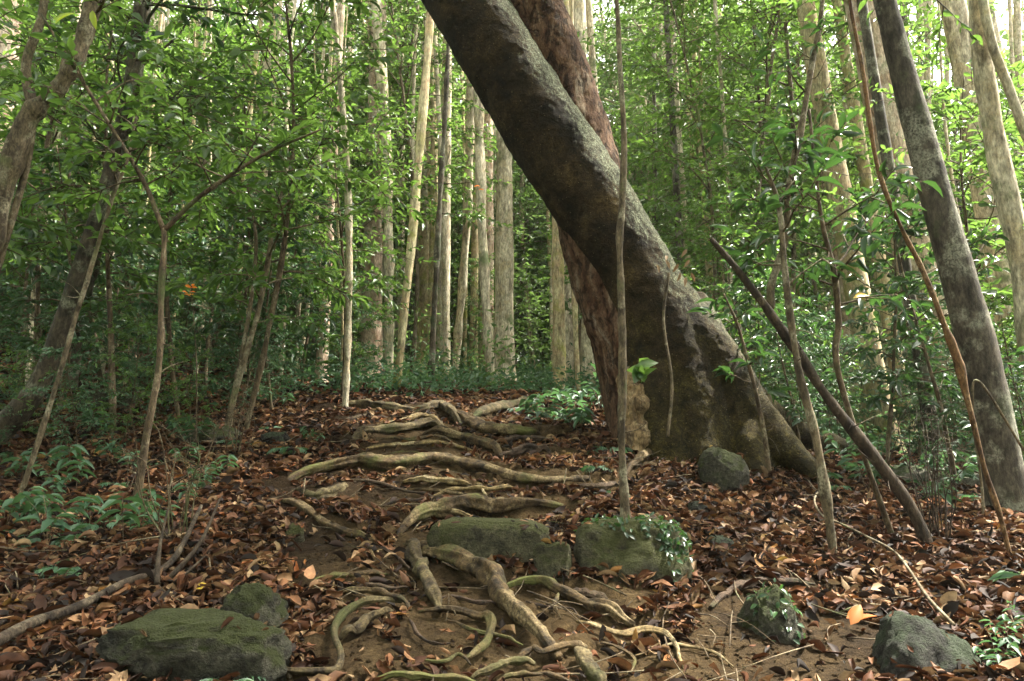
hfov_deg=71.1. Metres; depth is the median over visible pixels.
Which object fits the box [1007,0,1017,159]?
bare pole tree
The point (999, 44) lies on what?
slim forest tree
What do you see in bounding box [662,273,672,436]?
hanging vine
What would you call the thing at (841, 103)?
tall forest tree
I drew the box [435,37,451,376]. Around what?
forest tree
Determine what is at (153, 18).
forest tree
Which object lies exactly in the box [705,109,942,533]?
glossy sapling
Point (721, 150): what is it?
tall understory tree
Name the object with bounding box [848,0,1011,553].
liana
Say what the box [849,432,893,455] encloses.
seedling
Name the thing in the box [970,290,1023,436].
bushy sapling
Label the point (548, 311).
understory tree
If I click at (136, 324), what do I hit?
bushy sapling
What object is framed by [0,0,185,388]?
understory tree
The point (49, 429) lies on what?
bushy sapling
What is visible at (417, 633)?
root
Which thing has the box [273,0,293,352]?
bare pole tree
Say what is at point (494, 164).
bare pole tree
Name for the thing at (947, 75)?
bare pole tree
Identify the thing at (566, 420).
seedling
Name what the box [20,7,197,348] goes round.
understory tree
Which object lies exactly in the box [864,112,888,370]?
bare pole tree
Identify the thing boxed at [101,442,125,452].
seedling
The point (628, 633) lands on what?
root
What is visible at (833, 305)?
forest tree
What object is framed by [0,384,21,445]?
bushy sapling
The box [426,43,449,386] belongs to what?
forest tree
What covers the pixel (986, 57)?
pale vine tree
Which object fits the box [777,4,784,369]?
bare pole tree
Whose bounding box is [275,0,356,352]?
slim forest tree
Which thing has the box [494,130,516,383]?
forest tree
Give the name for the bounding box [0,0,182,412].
understory tree
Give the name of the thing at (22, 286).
bushy sapling
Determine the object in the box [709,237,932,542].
dead branch
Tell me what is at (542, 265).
forest tree
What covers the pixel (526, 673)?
root
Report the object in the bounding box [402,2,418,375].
bare pole tree
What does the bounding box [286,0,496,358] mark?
tall understory tree
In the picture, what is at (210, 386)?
seedling
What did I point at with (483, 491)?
root
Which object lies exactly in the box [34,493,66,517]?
seedling
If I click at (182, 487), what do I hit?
seedling
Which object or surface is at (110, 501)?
seedling
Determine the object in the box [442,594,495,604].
root
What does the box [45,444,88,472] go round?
seedling
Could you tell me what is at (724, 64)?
tall understory tree
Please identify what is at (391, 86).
tall understory tree
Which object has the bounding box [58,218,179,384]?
bushy sapling
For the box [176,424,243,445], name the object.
rock
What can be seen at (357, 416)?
root
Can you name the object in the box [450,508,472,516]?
root
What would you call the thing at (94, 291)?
bushy sapling
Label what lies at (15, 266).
bushy sapling
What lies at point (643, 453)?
root
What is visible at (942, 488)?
seedling
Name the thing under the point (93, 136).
bare pole tree
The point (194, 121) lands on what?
bare pole tree
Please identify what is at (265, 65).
forest tree
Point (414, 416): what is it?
root
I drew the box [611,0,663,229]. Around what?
forest tree
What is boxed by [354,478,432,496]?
root
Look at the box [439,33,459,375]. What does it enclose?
bare pole tree
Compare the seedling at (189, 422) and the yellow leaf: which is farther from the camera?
the seedling at (189, 422)
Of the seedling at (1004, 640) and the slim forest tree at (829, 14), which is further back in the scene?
the slim forest tree at (829, 14)
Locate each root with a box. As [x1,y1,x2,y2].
[278,498,371,538]
[286,596,401,675]
[287,452,589,483]
[292,482,347,499]
[313,569,387,579]
[332,398,463,426]
[338,607,393,639]
[340,586,411,610]
[347,414,390,420]
[352,417,448,438]
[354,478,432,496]
[359,582,406,589]
[366,440,478,455]
[376,545,409,569]
[378,412,438,423]
[378,671,474,680]
[382,435,453,442]
[383,494,455,506]
[388,451,419,452]
[395,493,563,532]
[402,475,471,486]
[403,540,562,661]
[404,538,441,613]
[407,487,489,496]
[409,619,453,644]
[418,605,496,657]
[422,425,504,460]
[424,652,471,664]
[433,484,512,495]
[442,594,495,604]
[446,619,522,645]
[448,411,541,436]
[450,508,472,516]
[471,656,535,679]
[473,396,535,416]
[475,483,486,495]
[497,443,551,457]
[497,670,570,680]
[504,434,555,442]
[506,575,634,626]
[518,640,587,655]
[526,601,580,618]
[552,593,561,619]
[573,587,607,598]
[574,646,606,680]
[575,481,618,489]
[576,620,686,672]
[600,642,635,673]
[627,448,651,474]
[634,642,733,667]
[708,577,815,609]
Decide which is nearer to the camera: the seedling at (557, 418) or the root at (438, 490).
the root at (438, 490)
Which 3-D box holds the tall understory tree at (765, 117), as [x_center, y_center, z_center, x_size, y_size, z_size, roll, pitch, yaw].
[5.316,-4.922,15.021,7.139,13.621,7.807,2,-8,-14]
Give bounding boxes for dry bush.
[112,407,232,540]
[199,354,268,454]
[872,351,1013,537]
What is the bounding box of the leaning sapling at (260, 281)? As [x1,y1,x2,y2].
[155,135,346,425]
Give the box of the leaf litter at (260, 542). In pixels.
[0,330,1023,680]
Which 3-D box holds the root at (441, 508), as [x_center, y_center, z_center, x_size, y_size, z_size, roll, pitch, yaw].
[-0.252,1.234,5.183,1.316,0.252,0.286,4,-9,-28]
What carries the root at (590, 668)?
on the ground
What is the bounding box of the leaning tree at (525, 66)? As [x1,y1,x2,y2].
[421,0,890,484]
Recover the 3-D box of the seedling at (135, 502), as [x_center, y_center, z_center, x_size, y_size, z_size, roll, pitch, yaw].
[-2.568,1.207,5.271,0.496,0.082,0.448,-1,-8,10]
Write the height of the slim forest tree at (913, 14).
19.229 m
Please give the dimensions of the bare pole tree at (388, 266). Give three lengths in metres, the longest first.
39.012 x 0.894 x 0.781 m
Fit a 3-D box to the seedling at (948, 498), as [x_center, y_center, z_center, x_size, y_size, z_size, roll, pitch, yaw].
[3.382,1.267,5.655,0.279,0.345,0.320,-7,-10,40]
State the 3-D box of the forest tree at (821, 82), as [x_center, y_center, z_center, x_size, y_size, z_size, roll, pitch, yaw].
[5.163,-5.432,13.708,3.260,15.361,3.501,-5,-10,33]
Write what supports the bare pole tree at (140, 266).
on the ground
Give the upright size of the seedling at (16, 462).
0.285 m
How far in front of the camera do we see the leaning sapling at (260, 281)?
7.45 m
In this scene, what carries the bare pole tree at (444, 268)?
on the ground
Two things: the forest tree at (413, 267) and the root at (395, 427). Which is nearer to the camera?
the root at (395, 427)
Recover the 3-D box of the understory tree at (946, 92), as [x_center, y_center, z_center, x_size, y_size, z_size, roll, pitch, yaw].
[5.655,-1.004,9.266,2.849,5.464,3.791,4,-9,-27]
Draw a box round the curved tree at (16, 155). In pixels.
[0,0,144,272]
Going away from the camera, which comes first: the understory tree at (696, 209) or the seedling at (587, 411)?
the seedling at (587, 411)
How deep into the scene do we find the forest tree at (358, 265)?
15.71 m
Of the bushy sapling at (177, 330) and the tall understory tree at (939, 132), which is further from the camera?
the tall understory tree at (939, 132)
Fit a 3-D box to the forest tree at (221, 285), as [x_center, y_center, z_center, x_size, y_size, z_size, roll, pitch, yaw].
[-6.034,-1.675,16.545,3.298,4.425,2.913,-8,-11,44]
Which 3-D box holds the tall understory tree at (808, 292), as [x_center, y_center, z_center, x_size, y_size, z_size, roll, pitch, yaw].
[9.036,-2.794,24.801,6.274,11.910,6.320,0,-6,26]
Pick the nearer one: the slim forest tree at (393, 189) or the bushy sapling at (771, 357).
the bushy sapling at (771, 357)
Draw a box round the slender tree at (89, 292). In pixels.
[4,0,262,389]
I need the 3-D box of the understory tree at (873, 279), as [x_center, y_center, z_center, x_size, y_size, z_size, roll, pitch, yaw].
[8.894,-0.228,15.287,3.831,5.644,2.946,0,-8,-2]
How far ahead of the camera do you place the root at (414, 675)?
2.86 m
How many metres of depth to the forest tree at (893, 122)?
12.36 m
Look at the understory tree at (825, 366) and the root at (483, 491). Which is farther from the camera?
the understory tree at (825, 366)
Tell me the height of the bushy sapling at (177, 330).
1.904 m
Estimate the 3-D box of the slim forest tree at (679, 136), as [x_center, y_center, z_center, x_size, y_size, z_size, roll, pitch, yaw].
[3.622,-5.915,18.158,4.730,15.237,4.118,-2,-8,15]
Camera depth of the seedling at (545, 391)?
9.83 m
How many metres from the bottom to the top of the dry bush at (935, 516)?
1.367 m
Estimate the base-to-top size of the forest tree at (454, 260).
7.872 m
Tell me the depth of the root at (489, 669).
2.95 m
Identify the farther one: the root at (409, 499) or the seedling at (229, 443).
the seedling at (229, 443)
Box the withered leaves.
[657,249,694,285]
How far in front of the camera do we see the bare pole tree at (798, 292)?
21.68 m
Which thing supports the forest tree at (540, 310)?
on the ground
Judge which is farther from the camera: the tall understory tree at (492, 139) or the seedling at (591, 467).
the tall understory tree at (492, 139)
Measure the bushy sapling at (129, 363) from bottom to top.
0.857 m
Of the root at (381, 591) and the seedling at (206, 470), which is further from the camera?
the seedling at (206, 470)
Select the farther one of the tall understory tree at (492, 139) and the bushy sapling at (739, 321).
the tall understory tree at (492, 139)
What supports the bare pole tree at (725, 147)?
on the ground
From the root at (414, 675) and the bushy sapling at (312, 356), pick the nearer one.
the root at (414, 675)
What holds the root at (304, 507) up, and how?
on the ground
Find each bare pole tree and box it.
[25,0,82,383]
[80,1,110,236]
[97,18,114,381]
[115,0,165,347]
[122,0,164,386]
[133,0,169,356]
[164,0,192,323]
[171,1,195,345]
[174,0,209,345]
[193,0,213,377]
[196,0,205,349]
[236,1,264,333]
[244,3,275,373]
[259,0,281,222]
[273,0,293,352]
[279,0,296,379]
[295,40,330,376]
[297,0,328,378]
[313,4,323,153]
[329,1,343,387]
[330,0,352,406]
[343,3,347,77]
[346,3,356,57]
[357,0,371,331]
[371,0,394,380]
[383,8,394,225]
[392,10,433,386]
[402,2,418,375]
[421,15,427,235]
[433,23,447,377]
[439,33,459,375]
[451,76,474,375]
[460,67,467,372]
[473,88,495,385]
[493,122,496,255]
[520,169,535,372]
[549,252,552,371]
[563,0,573,381]
[564,0,580,390]
[569,0,575,383]
[573,0,595,384]
[644,86,651,220]
[695,1,726,309]
[713,0,731,335]
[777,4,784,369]
[795,19,809,393]
[825,252,831,314]
[842,4,846,161]
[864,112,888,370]
[916,3,923,79]
[923,0,931,114]
[931,4,934,92]
[937,2,959,214]
[940,11,989,309]
[943,46,949,171]
[988,0,1020,169]
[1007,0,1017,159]
[1013,0,1023,175]
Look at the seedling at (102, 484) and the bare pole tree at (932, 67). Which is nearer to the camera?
the seedling at (102, 484)
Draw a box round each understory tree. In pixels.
[0,0,69,143]
[0,0,83,274]
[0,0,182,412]
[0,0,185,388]
[0,0,268,435]
[0,57,62,262]
[0,91,129,366]
[0,125,186,425]
[0,162,83,375]
[1,12,291,417]
[10,0,183,216]
[19,0,81,191]
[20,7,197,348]
[21,0,121,135]
[54,87,202,370]
[93,0,369,372]
[100,7,372,399]
[119,9,218,247]
[121,0,425,430]
[131,180,273,390]
[144,0,297,343]
[169,93,339,347]
[195,0,459,373]
[195,194,343,408]
[212,89,402,309]
[231,80,408,378]
[235,42,442,396]
[256,182,366,383]
[261,0,434,271]
[269,0,529,375]
[282,55,462,263]
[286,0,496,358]
[324,2,496,224]
[332,201,414,333]
[346,0,496,252]
[355,77,496,289]
[416,32,551,262]
[450,252,494,371]
[493,268,552,360]
[527,157,682,374]
[534,288,578,345]
[577,0,835,311]
[596,0,943,385]
[602,99,687,250]
[606,0,802,283]
[612,0,937,359]
[613,0,942,404]
[614,0,856,311]
[620,106,749,285]
[636,60,780,290]
[647,102,829,379]
[654,146,802,340]
[657,181,809,366]
[664,60,858,328]
[676,0,952,436]
[711,246,805,390]
[729,269,835,440]
[734,109,832,373]
[750,0,1020,299]
[763,178,834,331]
[784,101,966,318]
[790,50,1023,363]
[790,120,970,342]
[791,170,959,463]
[792,314,870,436]
[810,26,972,294]
[824,187,1023,486]
[853,248,953,457]
[856,73,1022,332]
[869,213,984,342]
[916,109,1023,359]
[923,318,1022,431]
[933,73,1023,266]
[961,98,1023,267]
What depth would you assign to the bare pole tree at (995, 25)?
26.79 m
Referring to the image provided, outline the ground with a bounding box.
[0,334,1022,680]
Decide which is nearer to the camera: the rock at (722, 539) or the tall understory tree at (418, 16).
the rock at (722, 539)
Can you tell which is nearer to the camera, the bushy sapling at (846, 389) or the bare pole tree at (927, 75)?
the bushy sapling at (846, 389)
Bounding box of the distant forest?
[246,23,1023,415]
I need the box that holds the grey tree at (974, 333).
[708,0,1023,511]
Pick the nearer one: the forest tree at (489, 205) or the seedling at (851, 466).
the seedling at (851, 466)
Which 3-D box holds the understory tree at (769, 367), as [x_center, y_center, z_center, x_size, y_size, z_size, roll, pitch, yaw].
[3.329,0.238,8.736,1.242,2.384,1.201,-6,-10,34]
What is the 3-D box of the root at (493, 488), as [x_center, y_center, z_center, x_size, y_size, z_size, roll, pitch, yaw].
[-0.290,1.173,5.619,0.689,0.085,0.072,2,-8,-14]
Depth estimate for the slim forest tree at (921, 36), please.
21.48 m
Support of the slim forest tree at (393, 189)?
on the ground
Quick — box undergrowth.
[0,293,1023,460]
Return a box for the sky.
[128,0,1023,389]
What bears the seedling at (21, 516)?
on the ground
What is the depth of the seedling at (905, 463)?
7.31 m
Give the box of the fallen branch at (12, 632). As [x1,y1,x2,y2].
[0,498,220,645]
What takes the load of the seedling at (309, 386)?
on the ground
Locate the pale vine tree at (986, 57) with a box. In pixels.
[968,0,1023,375]
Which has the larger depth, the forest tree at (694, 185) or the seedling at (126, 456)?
the forest tree at (694, 185)
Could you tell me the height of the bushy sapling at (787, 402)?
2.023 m
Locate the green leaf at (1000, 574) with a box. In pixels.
[987,570,1020,581]
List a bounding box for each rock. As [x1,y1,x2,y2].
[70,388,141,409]
[90,608,293,680]
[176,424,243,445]
[220,583,288,627]
[260,431,290,446]
[285,523,304,542]
[427,517,549,563]
[532,541,571,584]
[573,517,692,586]
[687,501,707,511]
[697,447,749,491]
[706,535,735,549]
[737,584,803,644]
[871,465,933,485]
[872,611,981,679]
[935,470,979,485]
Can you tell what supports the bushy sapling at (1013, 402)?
on the ground
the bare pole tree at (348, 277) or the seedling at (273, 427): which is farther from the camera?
the bare pole tree at (348, 277)
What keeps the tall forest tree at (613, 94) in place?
on the ground
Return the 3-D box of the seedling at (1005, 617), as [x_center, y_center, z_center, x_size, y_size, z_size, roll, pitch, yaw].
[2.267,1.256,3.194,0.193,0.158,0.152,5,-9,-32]
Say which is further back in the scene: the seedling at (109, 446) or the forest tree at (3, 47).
the forest tree at (3, 47)
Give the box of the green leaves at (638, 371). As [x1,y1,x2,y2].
[626,358,657,382]
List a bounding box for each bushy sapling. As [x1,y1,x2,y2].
[0,160,238,381]
[0,184,62,327]
[0,233,107,395]
[0,238,71,335]
[0,238,121,385]
[0,257,29,341]
[0,261,43,348]
[0,326,49,416]
[0,340,89,433]
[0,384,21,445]
[1,177,146,350]
[1,258,64,331]
[8,336,128,460]
[10,194,76,330]
[20,263,65,324]
[40,185,241,356]
[48,326,143,431]
[49,251,151,356]
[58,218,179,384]
[61,218,173,346]
[77,299,189,443]
[98,263,203,382]
[114,165,249,368]
[115,247,208,380]
[116,355,170,424]
[145,190,336,399]
[149,333,223,427]
[161,336,223,407]
[173,221,270,351]
[190,282,252,369]
[194,331,260,395]
[195,224,292,347]
[205,297,304,413]
[245,208,356,371]
[251,321,308,404]
[252,286,305,369]
[283,214,430,367]
[300,291,363,375]
[307,287,364,375]
[309,270,389,382]
[717,267,832,412]
[723,309,788,379]
[724,279,798,391]
[738,294,829,411]
[744,310,849,420]
[752,294,843,449]
[765,352,804,407]
[774,332,873,429]
[785,308,891,435]
[790,331,881,437]
[796,343,869,434]
[815,342,863,427]
[877,329,968,451]
[877,352,953,452]
[878,327,1023,464]
[890,359,922,441]
[908,322,1023,429]
[931,302,1023,433]
[932,291,1023,451]
[945,393,974,461]
[951,385,1023,444]
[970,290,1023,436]
[993,324,1023,426]
[999,334,1023,410]
[1008,373,1023,455]
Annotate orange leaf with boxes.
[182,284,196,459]
[847,605,874,624]
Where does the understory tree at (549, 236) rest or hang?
on the ground
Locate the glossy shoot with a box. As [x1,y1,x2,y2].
[687,293,798,477]
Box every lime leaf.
[55,13,73,23]
[89,11,96,28]
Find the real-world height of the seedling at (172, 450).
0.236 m
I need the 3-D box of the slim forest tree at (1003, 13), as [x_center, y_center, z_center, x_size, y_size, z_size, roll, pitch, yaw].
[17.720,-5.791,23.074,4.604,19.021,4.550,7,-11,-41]
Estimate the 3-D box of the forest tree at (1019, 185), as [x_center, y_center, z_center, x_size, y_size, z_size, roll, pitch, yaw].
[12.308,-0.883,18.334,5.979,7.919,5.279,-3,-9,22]
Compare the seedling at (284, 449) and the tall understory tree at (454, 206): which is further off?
the tall understory tree at (454, 206)
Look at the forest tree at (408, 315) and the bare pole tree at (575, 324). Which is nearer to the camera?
the bare pole tree at (575, 324)
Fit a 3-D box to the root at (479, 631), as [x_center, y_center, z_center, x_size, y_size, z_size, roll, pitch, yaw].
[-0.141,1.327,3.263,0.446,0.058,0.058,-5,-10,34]
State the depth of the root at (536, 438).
7.17 m
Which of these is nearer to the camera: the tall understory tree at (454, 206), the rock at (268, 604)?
the rock at (268, 604)
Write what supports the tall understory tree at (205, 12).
on the ground
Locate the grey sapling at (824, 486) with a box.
[704,123,858,553]
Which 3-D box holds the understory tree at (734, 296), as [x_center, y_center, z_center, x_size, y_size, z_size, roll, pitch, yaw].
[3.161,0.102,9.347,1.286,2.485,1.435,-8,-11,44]
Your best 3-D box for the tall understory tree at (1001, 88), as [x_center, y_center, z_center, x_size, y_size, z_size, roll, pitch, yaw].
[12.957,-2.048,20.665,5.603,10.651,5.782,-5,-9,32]
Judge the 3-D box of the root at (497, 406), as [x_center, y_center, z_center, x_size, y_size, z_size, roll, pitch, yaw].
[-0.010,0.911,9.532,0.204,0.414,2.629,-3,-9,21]
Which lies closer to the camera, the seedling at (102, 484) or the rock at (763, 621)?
the rock at (763, 621)
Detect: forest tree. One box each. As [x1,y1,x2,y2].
[0,0,23,151]
[6,66,119,286]
[19,41,163,269]
[20,165,92,335]
[32,3,259,332]
[98,1,159,341]
[133,96,251,332]
[153,64,313,337]
[156,151,282,336]
[161,105,363,351]
[166,0,235,41]
[169,31,446,369]
[180,5,327,160]
[184,0,225,328]
[185,187,282,355]
[188,0,251,326]
[191,84,354,314]
[232,0,276,357]
[252,0,452,344]
[262,124,408,365]
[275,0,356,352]
[314,0,344,382]
[330,159,458,333]
[353,0,386,377]
[356,0,496,223]
[356,266,414,363]
[358,8,441,360]
[363,49,464,353]
[382,146,491,338]
[387,2,515,241]
[389,0,459,374]
[393,37,418,350]
[394,0,404,368]
[405,190,517,356]
[415,32,437,371]
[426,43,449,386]
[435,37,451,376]
[450,96,551,347]
[450,130,551,354]
[450,151,523,359]
[450,190,537,364]
[451,113,548,345]
[451,166,551,371]
[451,169,550,363]
[455,160,578,372]
[461,244,548,356]
[469,134,477,369]
[478,110,493,366]
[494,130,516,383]
[496,34,650,271]
[514,199,578,358]
[515,184,578,342]
[522,227,551,364]
[529,190,552,307]
[552,216,566,388]
[586,0,597,89]
[586,0,690,237]
[586,0,765,260]
[586,0,804,264]
[587,39,691,184]
[593,0,771,301]
[596,1,701,166]
[597,0,749,284]
[597,1,800,256]
[599,72,688,197]
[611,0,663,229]
[615,2,853,379]
[617,102,820,337]
[628,2,759,293]
[638,94,804,270]
[651,210,758,321]
[658,132,823,379]
[663,0,683,275]
[673,252,769,357]
[679,2,937,402]
[738,239,828,387]
[763,205,833,377]
[770,27,850,103]
[775,2,937,396]
[786,48,915,399]
[792,1,862,237]
[796,0,907,452]
[810,95,865,435]
[814,274,904,416]
[832,0,917,451]
[838,0,999,116]
[844,0,974,461]
[856,0,942,457]
[884,175,1023,359]
[920,0,1023,197]
[935,54,1023,263]
[939,0,1023,456]
[942,1,1023,178]
[998,2,1023,110]
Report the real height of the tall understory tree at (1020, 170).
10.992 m
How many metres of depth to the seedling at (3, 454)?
6.41 m
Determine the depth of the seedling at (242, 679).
2.76 m
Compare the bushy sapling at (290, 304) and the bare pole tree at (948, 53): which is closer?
the bushy sapling at (290, 304)
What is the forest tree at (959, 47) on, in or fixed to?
on the ground
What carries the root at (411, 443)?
on the ground
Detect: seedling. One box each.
[0,390,8,399]
[0,452,19,458]
[0,455,37,480]
[0,486,46,526]
[1,489,53,525]
[4,470,21,476]
[12,494,100,540]
[12,533,65,547]
[14,510,30,525]
[19,448,61,467]
[29,426,53,436]
[29,464,79,492]
[30,561,93,578]
[33,518,88,527]
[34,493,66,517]
[36,477,70,497]
[45,394,78,414]
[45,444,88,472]
[50,533,85,543]
[56,430,71,439]
[60,459,95,493]
[64,494,104,522]
[70,521,130,534]
[75,410,109,432]
[92,440,125,466]
[95,495,152,544]
[99,482,133,488]
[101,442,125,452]
[109,438,141,443]
[117,451,148,471]
[119,505,165,529]
[129,499,177,504]
[134,488,166,510]
[135,503,180,527]
[144,397,169,411]
[165,417,193,429]
[166,412,215,448]
[167,414,189,425]
[169,442,205,468]
[173,482,197,500]
[186,461,218,481]
[188,381,220,398]
[192,482,218,488]
[193,467,223,487]
[200,675,265,680]
[215,454,238,471]
[216,440,251,444]
[259,426,282,429]
[266,447,309,454]
[277,392,296,404]
[298,383,313,391]
[299,426,324,445]
[508,407,544,413]
[519,394,547,410]
[519,399,564,430]
[525,388,570,414]
[527,411,570,417]
[539,389,553,397]
[549,388,587,414]
[552,416,589,423]
[558,406,586,427]
[559,386,585,402]
[566,408,595,437]
[579,381,602,409]
[579,465,609,471]
[587,446,635,454]
[822,431,857,465]
[827,472,842,479]
[831,484,851,490]
[835,464,864,469]
[836,454,880,487]
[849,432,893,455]
[856,434,903,455]
[860,460,895,491]
[898,451,935,468]
[906,479,927,486]
[908,487,950,493]
[910,450,955,479]
[919,479,961,513]
[920,452,978,486]
[921,438,971,462]
[939,465,977,485]
[941,441,975,464]
[955,453,977,471]
[958,493,980,500]
[972,633,1021,665]
[980,619,1023,652]
[997,600,1023,629]
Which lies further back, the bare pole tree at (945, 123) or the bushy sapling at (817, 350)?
the bare pole tree at (945, 123)
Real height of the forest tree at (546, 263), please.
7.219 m
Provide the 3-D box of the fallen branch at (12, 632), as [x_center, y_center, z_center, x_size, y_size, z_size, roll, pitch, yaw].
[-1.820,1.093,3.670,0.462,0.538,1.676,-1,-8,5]
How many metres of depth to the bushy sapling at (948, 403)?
9.07 m
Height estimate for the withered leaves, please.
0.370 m
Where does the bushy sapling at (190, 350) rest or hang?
on the ground
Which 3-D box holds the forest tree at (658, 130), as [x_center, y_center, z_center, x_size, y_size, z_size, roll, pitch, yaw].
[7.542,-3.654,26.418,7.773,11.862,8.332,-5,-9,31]
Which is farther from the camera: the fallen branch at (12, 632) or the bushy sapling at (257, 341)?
the bushy sapling at (257, 341)
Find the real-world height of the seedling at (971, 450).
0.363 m
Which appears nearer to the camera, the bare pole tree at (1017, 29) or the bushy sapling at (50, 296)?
the bushy sapling at (50, 296)
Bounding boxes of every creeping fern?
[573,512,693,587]
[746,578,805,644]
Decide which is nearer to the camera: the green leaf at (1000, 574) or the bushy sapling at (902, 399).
the green leaf at (1000, 574)
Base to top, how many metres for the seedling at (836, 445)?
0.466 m
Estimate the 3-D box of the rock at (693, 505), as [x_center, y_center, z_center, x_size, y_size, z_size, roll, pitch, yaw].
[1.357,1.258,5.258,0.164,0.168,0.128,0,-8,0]
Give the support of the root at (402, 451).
on the ground
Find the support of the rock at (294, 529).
on the ground
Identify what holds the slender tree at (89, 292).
on the ground
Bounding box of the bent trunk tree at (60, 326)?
[0,0,334,441]
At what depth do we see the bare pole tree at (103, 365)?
10.35 m
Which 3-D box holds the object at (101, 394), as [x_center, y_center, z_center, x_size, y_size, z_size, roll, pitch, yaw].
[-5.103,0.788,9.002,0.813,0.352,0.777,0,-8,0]
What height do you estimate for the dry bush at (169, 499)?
0.842 m
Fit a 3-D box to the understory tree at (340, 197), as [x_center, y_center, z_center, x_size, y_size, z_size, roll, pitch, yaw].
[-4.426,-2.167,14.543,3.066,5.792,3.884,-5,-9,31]
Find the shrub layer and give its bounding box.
[4,168,924,445]
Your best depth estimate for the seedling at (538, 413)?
7.64 m
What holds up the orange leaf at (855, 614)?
on the ground
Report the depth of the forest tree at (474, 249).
21.39 m
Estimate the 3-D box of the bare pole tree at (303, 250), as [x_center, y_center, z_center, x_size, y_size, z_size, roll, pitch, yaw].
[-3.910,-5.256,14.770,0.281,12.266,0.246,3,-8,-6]
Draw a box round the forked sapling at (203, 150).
[1,13,348,495]
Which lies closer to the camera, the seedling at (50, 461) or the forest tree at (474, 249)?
the seedling at (50, 461)
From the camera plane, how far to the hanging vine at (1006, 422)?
5.55 m
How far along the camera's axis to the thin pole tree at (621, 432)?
5.06 m
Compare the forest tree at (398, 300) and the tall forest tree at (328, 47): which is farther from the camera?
the tall forest tree at (328, 47)
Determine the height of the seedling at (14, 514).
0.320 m
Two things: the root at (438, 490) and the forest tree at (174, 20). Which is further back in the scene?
the forest tree at (174, 20)
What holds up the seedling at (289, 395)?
on the ground
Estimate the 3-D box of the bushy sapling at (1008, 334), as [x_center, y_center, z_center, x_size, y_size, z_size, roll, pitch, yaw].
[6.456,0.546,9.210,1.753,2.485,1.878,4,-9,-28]
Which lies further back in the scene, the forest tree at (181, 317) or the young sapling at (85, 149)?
the forest tree at (181, 317)
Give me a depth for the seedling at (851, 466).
7.78 m
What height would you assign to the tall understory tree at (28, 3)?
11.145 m
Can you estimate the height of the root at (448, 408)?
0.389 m
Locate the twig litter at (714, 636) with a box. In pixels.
[0,368,1022,680]
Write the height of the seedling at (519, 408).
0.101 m
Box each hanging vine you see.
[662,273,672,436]
[971,379,1023,513]
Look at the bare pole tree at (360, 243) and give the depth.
18.87 m
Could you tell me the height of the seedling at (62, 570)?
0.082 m
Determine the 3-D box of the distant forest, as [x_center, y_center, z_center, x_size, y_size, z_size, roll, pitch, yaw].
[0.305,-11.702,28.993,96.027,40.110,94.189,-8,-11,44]
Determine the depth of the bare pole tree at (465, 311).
21.17 m
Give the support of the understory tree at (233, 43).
on the ground
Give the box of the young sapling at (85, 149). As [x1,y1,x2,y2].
[18,86,194,493]
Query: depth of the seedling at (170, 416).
7.61 m
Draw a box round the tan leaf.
[871,582,884,590]
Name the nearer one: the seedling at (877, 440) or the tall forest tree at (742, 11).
the seedling at (877, 440)
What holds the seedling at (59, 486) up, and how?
on the ground
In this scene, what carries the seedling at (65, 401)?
on the ground
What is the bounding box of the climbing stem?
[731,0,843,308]
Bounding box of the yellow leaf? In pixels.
[854,292,868,297]
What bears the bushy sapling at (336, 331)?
on the ground
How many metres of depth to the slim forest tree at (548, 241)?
25.30 m
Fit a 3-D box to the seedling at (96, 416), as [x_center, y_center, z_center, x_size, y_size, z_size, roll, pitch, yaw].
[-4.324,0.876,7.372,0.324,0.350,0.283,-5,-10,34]
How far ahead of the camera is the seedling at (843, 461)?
6.69 m
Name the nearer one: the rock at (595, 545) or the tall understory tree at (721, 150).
the rock at (595, 545)
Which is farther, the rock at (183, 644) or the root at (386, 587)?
the root at (386, 587)
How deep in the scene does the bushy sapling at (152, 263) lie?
10.59 m
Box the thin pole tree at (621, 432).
[597,0,660,518]
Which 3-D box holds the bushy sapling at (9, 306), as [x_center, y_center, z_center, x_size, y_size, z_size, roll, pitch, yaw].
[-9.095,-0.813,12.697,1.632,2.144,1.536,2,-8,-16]
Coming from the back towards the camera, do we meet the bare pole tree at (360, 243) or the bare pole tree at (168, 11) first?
the bare pole tree at (360, 243)
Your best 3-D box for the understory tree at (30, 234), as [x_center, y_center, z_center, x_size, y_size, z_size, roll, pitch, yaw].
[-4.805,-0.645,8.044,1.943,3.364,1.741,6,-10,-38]
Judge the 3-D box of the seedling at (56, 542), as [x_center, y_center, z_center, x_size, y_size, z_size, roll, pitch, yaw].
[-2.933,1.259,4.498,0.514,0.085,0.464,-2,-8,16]
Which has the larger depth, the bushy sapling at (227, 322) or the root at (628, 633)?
the bushy sapling at (227, 322)
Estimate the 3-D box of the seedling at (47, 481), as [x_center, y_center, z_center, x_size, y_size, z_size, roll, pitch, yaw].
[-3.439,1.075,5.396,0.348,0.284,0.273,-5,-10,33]
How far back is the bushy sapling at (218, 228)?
11.49 m
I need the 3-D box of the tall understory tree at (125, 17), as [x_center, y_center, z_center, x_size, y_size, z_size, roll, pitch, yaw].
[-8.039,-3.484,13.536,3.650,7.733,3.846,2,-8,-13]
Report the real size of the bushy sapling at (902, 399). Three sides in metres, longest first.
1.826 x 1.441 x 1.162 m
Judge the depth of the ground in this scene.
3.59 m
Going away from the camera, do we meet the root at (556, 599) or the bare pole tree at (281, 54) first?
the root at (556, 599)
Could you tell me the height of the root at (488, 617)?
0.125 m

